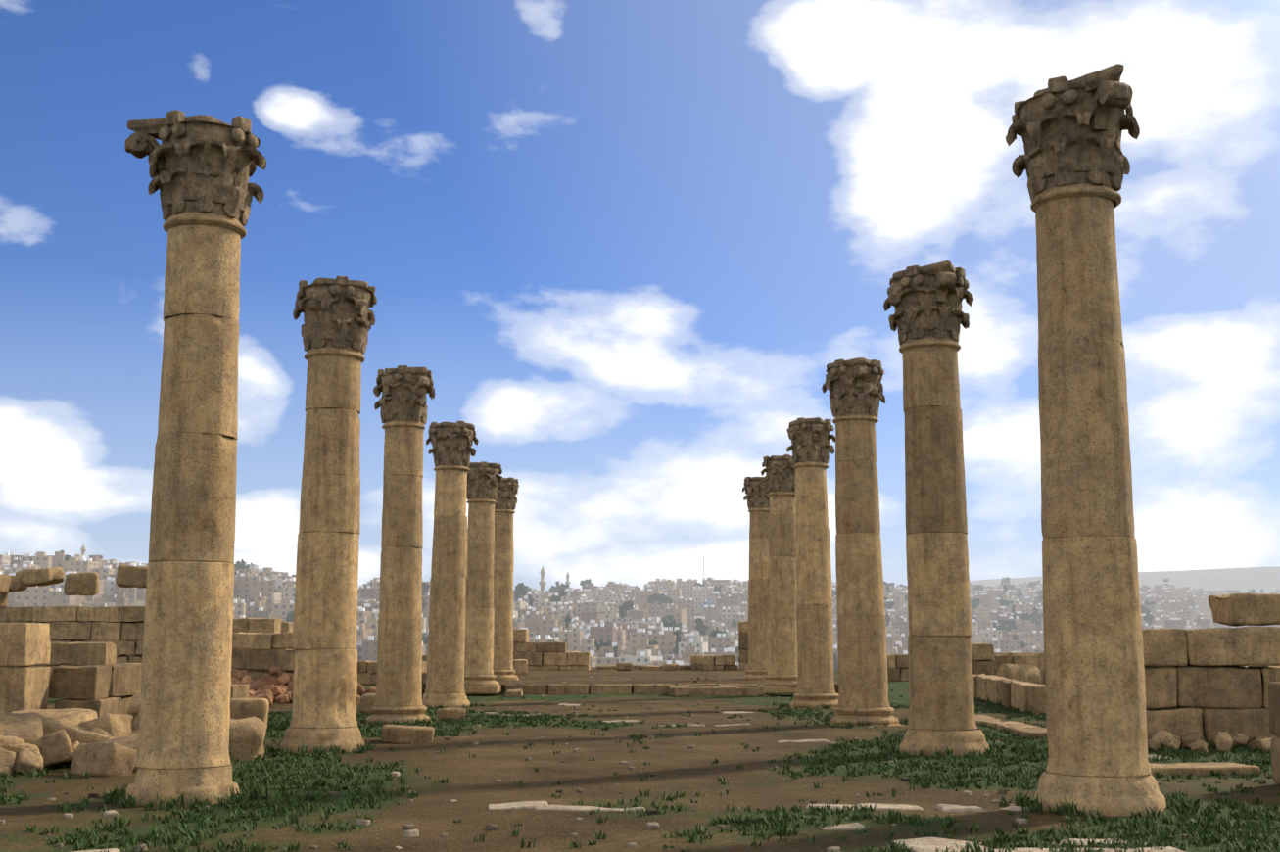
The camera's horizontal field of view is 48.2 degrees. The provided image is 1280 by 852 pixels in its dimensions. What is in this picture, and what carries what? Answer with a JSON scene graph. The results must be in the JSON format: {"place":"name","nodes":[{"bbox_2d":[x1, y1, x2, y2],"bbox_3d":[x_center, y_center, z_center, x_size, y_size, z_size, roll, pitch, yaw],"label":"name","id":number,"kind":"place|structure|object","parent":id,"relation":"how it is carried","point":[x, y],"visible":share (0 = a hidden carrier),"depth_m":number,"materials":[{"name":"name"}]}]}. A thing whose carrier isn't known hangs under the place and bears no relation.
{"place":"outdoors","nodes":[
{"label":"outdoors","id":0,"kind":"place"},
{"bbox_2d":[0,566,1279,851],"bbox_3d":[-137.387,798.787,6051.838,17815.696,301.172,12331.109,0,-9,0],"label":"ground","id":1,"kind":"structure","parent":0,"point":[672,762],"depth_m":16.51,"materials":[{"name":"green soil"}]},
{"bbox_2d":[124,109,266,805],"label":"column","id":2,"kind":"structure","parent":1,"relation":"on","point":[202,168],"depth_m":15.48,"materials":[{"name":"stone"}]},
{"bbox_2d":[280,275,377,753],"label":"column","id":3,"kind":"structure","parent":1,"relation":"on","point":[339,318],"depth_m":22.30,"materials":[{"name":"stone"}]},
{"bbox_2d":[361,365,435,725],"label":"column","id":4,"kind":"structure","parent":1,"relation":"on","point":[402,402],"depth_m":29.60,"materials":[{"name":"stone"}]},
{"bbox_2d":[422,420,478,708],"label":"column","id":5,"kind":"structure","parent":1,"relation":"on","point":[451,450],"depth_m":36.91,"materials":[{"name":"stone"}]},
{"bbox_2d":[463,461,503,693],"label":"column","id":6,"kind":"structure","parent":1,"relation":"on","point":[483,487],"depth_m":44.48,"materials":[{"name":"stone"}]},
{"bbox_2d":[0,673,1225,851],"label":"paving slabs","id":7,"kind":"structure","parent":1,"relation":"on","point":[928,844],"depth_m":14.15,"materials":[{"name":"stone"}]},
{"bbox_2d":[422,666,838,694],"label":"platform","id":8,"kind":"structure","parent":1,"relation":"on","point":[610,677],"depth_m":54.12,"materials":[{"name":"brown stone"}]},
{"bbox_2d":[492,476,519,680],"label":"column","id":9,"kind":"structure","parent":8,"relation":"on","point":[503,550],"depth_m":51.84,"materials":[{"name":"stone"}]},
{"bbox_2d":[505,620,773,697],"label":"ruin walls","id":10,"kind":"structure","parent":8,"relation":"on","point":[534,655],"depth_m":68.37,"materials":[{"name":"stone"}]},
{"bbox_2d":[740,475,769,680],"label":"column","id":11,"kind":"structure","parent":8,"relation":"on","point":[756,497],"depth_m":51.94,"materials":[{"name":"stone"}]},
{"bbox_2d":[0,564,1272,776],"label":"stone blocks","id":12,"kind":"structure","parent":1,"relation":"on","point":[82,666],"depth_m":23.91,"materials":[{"name":"stone"}]},
{"bbox_2d":[0,541,1279,670],"bbox_3d":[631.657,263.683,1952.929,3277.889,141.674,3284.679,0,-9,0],"label":"city buildings","id":13,"kind":"structure","parent":1,"relation":"on","point":[258,592],"depth_m":862.26,"materials":[{"name":"grey concrete"}]},
{"bbox_2d":[60,550,1264,670],"bbox_3d":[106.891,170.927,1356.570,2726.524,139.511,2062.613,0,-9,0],"label":"city trees","id":14,"kind":"object","parent":1,"relation":"on","point":[521,591],"visible":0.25,"depth_m":1030.23,"materials":[{"name":"green plant"}]},
{"bbox_2d":[758,454,797,693],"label":"column","id":15,"kind":"structure","parent":1,"relation":"on","point":[781,677],"depth_m":44.36,"materials":[{"name":"stone"}]},
{"bbox_2d":[786,417,838,709],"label":"column","id":16,"kind":"structure","parent":1,"relation":"on","point":[811,447],"depth_m":36.71,"materials":[{"name":"stone"}]},
{"bbox_2d":[821,357,904,725],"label":"column","id":17,"kind":"structure","parent":1,"relation":"on","point":[854,387],"depth_m":29.17,"materials":[{"name":"stone"}]},
{"bbox_2d":[883,260,990,757],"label":"column","id":18,"kind":"structure","parent":1,"relation":"on","point":[927,318],"depth_m":21.80,"materials":[{"name":"stone"}]},
{"bbox_2d":[887,592,1279,784],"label":"ruin walls","id":19,"kind":"structure","parent":1,"relation":"on","point":[1210,683],"depth_m":22.99,"materials":[{"name":"stone"}]},
{"bbox_2d":[1005,63,1166,816],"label":"column","id":20,"kind":"structure","parent":1,"relation":"on","point":[1072,162],"depth_m":14.62,"materials":[{"name":"stone"}]},
{"bbox_2d":[0,689,1279,851],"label":"weedy grass","id":21,"kind":"structure","parent":0,"point":[115,796],"depth_m":14.92,"materials":[{"name":"green plant"}]},
{"bbox_2d":[0,0,1279,591],"label":"sky","id":22,"kind":"structure","parent":0,"point":[627,245],"materials":[{"name":"blue"}]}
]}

